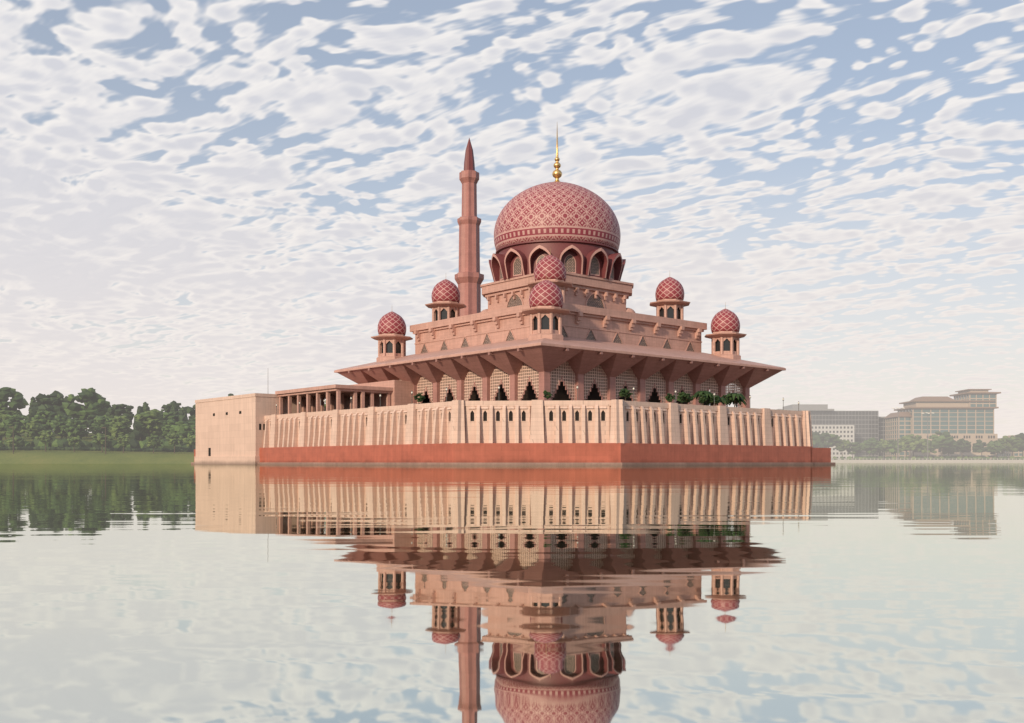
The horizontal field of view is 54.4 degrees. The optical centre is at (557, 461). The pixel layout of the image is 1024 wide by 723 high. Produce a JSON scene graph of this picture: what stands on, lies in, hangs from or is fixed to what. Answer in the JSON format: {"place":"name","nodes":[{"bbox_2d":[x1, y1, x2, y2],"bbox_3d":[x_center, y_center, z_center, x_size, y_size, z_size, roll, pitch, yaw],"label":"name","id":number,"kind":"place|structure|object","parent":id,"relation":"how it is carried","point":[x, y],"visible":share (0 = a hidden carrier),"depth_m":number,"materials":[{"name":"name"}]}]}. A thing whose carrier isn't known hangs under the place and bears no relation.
{"place":"outdoors","nodes":[
{"label":"outdoors","id":0,"kind":"place"},
{"bbox_2d":[0,432,193,463],"bbox_3d":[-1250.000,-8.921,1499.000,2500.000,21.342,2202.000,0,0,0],"label":"bank","id":1,"kind":"structure","parent":0,"point":[64,457],"depth_m":406.47,"materials":[{"name":"green plant"}]},
{"bbox_2d":[0,387,325,453],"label":"trees","id":2,"kind":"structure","parent":1,"relation":"on","point":[92,400],"depth_m":467.74,"materials":[{"name":"green plant"}]},
{"bbox_2d":[0,409,195,447],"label":"bushes","id":3,"kind":"object","parent":2,"relation":"attached to","point":[34,427],"visible":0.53,"depth_m":435.55,"materials":[{"name":"green plant"}]},
{"bbox_2d":[0,463,1023,722],"bbox_3d":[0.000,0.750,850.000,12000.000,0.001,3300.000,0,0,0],"label":"lake","id":4,"kind":"structure","parent":0,"point":[450,593],"depth_m":5.67,"materials":[{"name":"liquid"}]},
{"bbox_2d":[194,393,315,464],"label":"block","id":5,"kind":"structure","parent":4,"relation":"in","point":[234,437],"depth_m":281.75,"materials":[{"name":"stone"}]},
{"bbox_2d":[208,411,264,455],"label":"wall openings","id":6,"kind":"object","parent":5,"relation":"attached to","point":[209,451],"visible":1,"depth_m":285.45,"materials":[{"name":"black"}]},
{"bbox_2d":[194,406,830,462],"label":"plinth","id":7,"kind":"structure","parent":4,"relation":"in","point":[548,453],"depth_m":215.04,"materials":[{"name":"stone"}]},
{"bbox_2d":[455,170,483,315],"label":"minaret","id":8,"kind":"object","parent":7,"relation":"on","point":[469,278],"visible":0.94,"depth_m":396.83,"materials":[{"name":"pink stone"}]},
{"bbox_2d":[464,138,474,169],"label":"minaret spire","id":9,"kind":"structure","parent":8,"relation":"on","point":[469,163],"depth_m":398.57,"materials":[{"name":"stone"}]},
{"bbox_2d":[191,462,834,465],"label":"plinth base","id":10,"kind":"object","parent":7,"relation":"attached to","point":[534,464],"visible":0.35,"depth_m":218.31,"materials":[{"name":"red stone"}]},
{"bbox_2d":[263,399,812,447],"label":"terrace wall","id":11,"kind":"structure","parent":7,"relation":"attached to","point":[428,423],"depth_m":217.58,"materials":[{"name":"beige stone"}]},
{"bbox_2d":[406,411,771,425],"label":"pod windows","id":12,"kind":"structure","parent":11,"relation":"in","point":[550,416],"depth_m":206.37,"materials":[{"name":"black glass"}]},
{"bbox_2d":[0,0,1023,437],"label":"sky","id":13,"kind":"structure","parent":0,"point":[200,199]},
{"bbox_2d":[413,388,746,406],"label":"shrubs","id":14,"kind":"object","parent":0,"point":[727,399],"depth_m":230.70,"materials":[{"name":"green plant"}]},
{"bbox_2d":[276,385,798,413],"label":"terrace lamp posts","id":15,"kind":"object","parent":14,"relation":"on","point":[499,386],"visible":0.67,"depth_m":228.73,"materials":[{"name":"metal"}]},
{"bbox_2d":[276,386,798,405],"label":"terrace lamps","id":16,"kind":"object","parent":15,"relation":"on","point":[576,387],"visible":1,"depth_m":228.67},
{"bbox_2d":[812,431,1023,459],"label":"trees","id":17,"kind":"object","parent":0,"point":[944,440],"depth_m":816.51,"materials":[{"name":"green plant"}]},
{"bbox_2d":[833,434,1023,459],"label":"shore leaves","id":18,"kind":"object","parent":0,"point":[911,442],"visible":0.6,"depth_m":820.14,"materials":[{"name":"green plant"}]},
{"bbox_2d":[886,394,995,457],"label":"building windows","id":19,"kind":"structure","parent":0,"point":[961,418],"depth_m":862.41,"materials":[{"name":"glass"}]},
{"bbox_2d":[914,455,997,455],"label":"hotel awnings","id":20,"kind":"object","parent":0,"point":[956,455],"visible":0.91,"depth_m":855.00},
{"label":"arcade floor","id":21,"kind":"structure","parent":0,"visible":0},
{"bbox_2d":[338,346,782,407],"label":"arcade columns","id":22,"kind":"structure","parent":21,"relation":"on","point":[544,361],"depth_m":245.90,"materials":[{"name":"pink stone"}]},
{"bbox_2d":[348,348,768,372],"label":"brackets","id":23,"kind":"object","parent":22,"relation":"on","point":[565,349],"visible":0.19,"depth_m":243.47,"materials":[{"name":"stone"}]},
{"bbox_2d":[334,337,785,372],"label":"canopy","id":24,"kind":"object","parent":22,"relation":"on","point":[595,345],"visible":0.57,"depth_m":247.42,"materials":[{"name":"pink stone"}]},
{"bbox_2d":[410,303,706,353],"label":"tier","id":25,"kind":"object","parent":24,"relation":"on","point":[578,322],"visible":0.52,"depth_m":259.71,"materials":[{"name":"pink stone"}]},
{"bbox_2d":[421,327,693,352],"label":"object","id":26,"kind":"object","parent":25,"relation":"attached to","point":[590,336],"visible":0.24,"depth_m":261.31,"materials":[{"name":"pink stone"}]},
{"bbox_2d":[480,272,634,312],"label":"tier","id":27,"kind":"object","parent":25,"relation":"on","point":[613,294],"visible":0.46,"depth_m":269.84,"materials":[{"name":"pink stone"}]},
{"bbox_2d":[496,240,618,280],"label":"drum","id":28,"kind":"object","parent":27,"relation":"on","point":[555,248],"visible":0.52,"depth_m":264.98,"materials":[{"name":"stone"}]},
{"bbox_2d":[500,255,612,278],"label":"drum windows","id":29,"kind":"structure","parent":28,"relation":"attached to","point":[569,263],"depth_m":266.49,"materials":[{"name":"glass"}]},
{"bbox_2d":[494,182,620,249],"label":"dome","id":30,"kind":"structure","parent":28,"relation":"on","point":[557,211],"depth_m":265.54,"materials":[{"name":"pink tile"}]},
{"bbox_2d":[552,129,561,181],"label":"finial","id":31,"kind":"object","parent":30,"relation":"on","point":[557,174],"visible":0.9,"depth_m":279.45,"materials":[{"name":"gold metal"}]},
{"bbox_2d":[489,248,625,281],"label":"arches","id":32,"kind":"structure","parent":27,"relation":"on","point":[619,262],"depth_m":268.87,"materials":[{"name":"pink stone"}]},
{"bbox_2d":[371,279,746,361],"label":"corner turrets","id":33,"kind":"object","parent":24,"relation":"on","point":[550,312],"visible":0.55,"depth_m":274.51,"materials":[{"name":"pink stone"}]},
{"bbox_2d":[378,311,405,334],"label":"turret dome","id":34,"kind":"structure","parent":33,"relation":"attached to","point":[391,322],"depth_m":279.52,"materials":[{"name":"tile"}]},
{"bbox_2d":[432,279,459,302],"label":"turret dome","id":35,"kind":"structure","parent":33,"relation":"on","point":[445,290],"depth_m":278.62,"materials":[{"name":"tile"}]},
{"bbox_2d":[529,279,562,307],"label":"turret dome","id":36,"kind":"structure","parent":33,"relation":"attached to","point":[546,292],"depth_m":230.00,"materials":[{"name":"tile"}]},
{"bbox_2d":[534,255,565,280],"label":"turret dome","id":37,"kind":"structure","parent":33,"relation":"on","point":[550,267],"depth_m":245.38,"materials":[{"name":"tile"}]},
{"bbox_2d":[381,306,735,352],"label":"domed turret bases","id":38,"kind":"object","parent":33,"relation":"on","point":[545,325],"visible":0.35,"depth_m":275.70,"materials":[{"name":"pink stone"}]},
{"bbox_2d":[655,277,683,300],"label":"turret dome","id":39,"kind":"structure","parent":33,"relation":"on","point":[669,288],"depth_m":275.15,"materials":[{"name":"tile"}]},
{"bbox_2d":[711,309,739,332],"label":"turret dome","id":40,"kind":"structure","parent":33,"relation":"attached to","point":[725,320],"depth_m":274.32,"materials":[{"name":"tile"}]},
{"bbox_2d":[399,361,742,407],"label":"arcade lattice","id":41,"kind":"object","parent":22,"relation":"attached to","point":[735,387],"visible":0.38,"depth_m":246.27,"materials":[{"name":"pink stone"}]},
{"bbox_2d":[421,366,708,405],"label":"screens","id":42,"kind":"object","parent":21,"relation":"on","point":[560,394],"visible":0.14,"depth_m":250.98,"materials":[{"name":"pink stone"}]},
{"bbox_3d":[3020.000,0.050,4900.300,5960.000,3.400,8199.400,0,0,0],"label":"land","id":43,"kind":"structure","parent":0,"visible":0},
{"bbox_2d":[776,404,884,459],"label":"office","id":44,"kind":"structure","parent":43,"relation":"on","point":[811,407],"depth_m":904.90,"materials":[{"name":"grey concrete"}]},
{"bbox_2d":[810,411,884,459],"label":"building windows","id":45,"kind":"structure","parent":44,"relation":"attached to","point":[852,420],"depth_m":905.35,"materials":[{"name":"grey glass"}]},
{"bbox_2d":[831,458,1023,462],"bbox_3d":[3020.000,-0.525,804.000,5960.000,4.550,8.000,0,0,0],"label":"promenade","id":46,"kind":"structure","parent":43,"relation":"on","point":[928,461],"depth_m":800.00,"materials":[{"name":"concrete"}]},
{"bbox_2d":[893,408,932,459],"bbox_3d":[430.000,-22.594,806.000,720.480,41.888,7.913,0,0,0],"label":"lamp posts","id":47,"kind":"object","parent":46,"relation":"on","point":[927,437],"visible":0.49,"depth_m":805.74,"materials":[{"name":"grey metal"}]},
{"bbox_2d":[885,390,997,459],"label":"background building","id":48,"kind":"structure","parent":43,"relation":"on","point":[972,439],"depth_m":862.00,"materials":[{"name":"beige concrete"}]},
{"bbox_2d":[883,389,1000,418],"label":"hotel roofs","id":49,"kind":"structure","parent":48,"relation":"on","point":[926,399],"depth_m":865.39,"materials":[{"name":"white concrete"}]},
{"bbox_2d":[998,439,1021,459],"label":"office glass","id":50,"kind":"object","parent":43,"relation":"on","point":[1016,454],"depth_m":967.02,"materials":[{"name":"grey glass"}]},
{"bbox_2d":[998,435,1023,457],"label":"beige office","id":51,"kind":"structure","parent":43,"relation":"on","point":[1008,452],"depth_m":970.27,"materials":[{"name":"concrete"}]},
{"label":"veranda floor","id":52,"kind":"structure","parent":0,"visible":0},
{"bbox_2d":[275,380,413,414],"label":"veranda","id":53,"kind":"object","parent":52,"relation":"on","point":[366,395],"visible":0.69,"depth_m":263.77,"materials":[{"name":"pink stone"}]}
]}

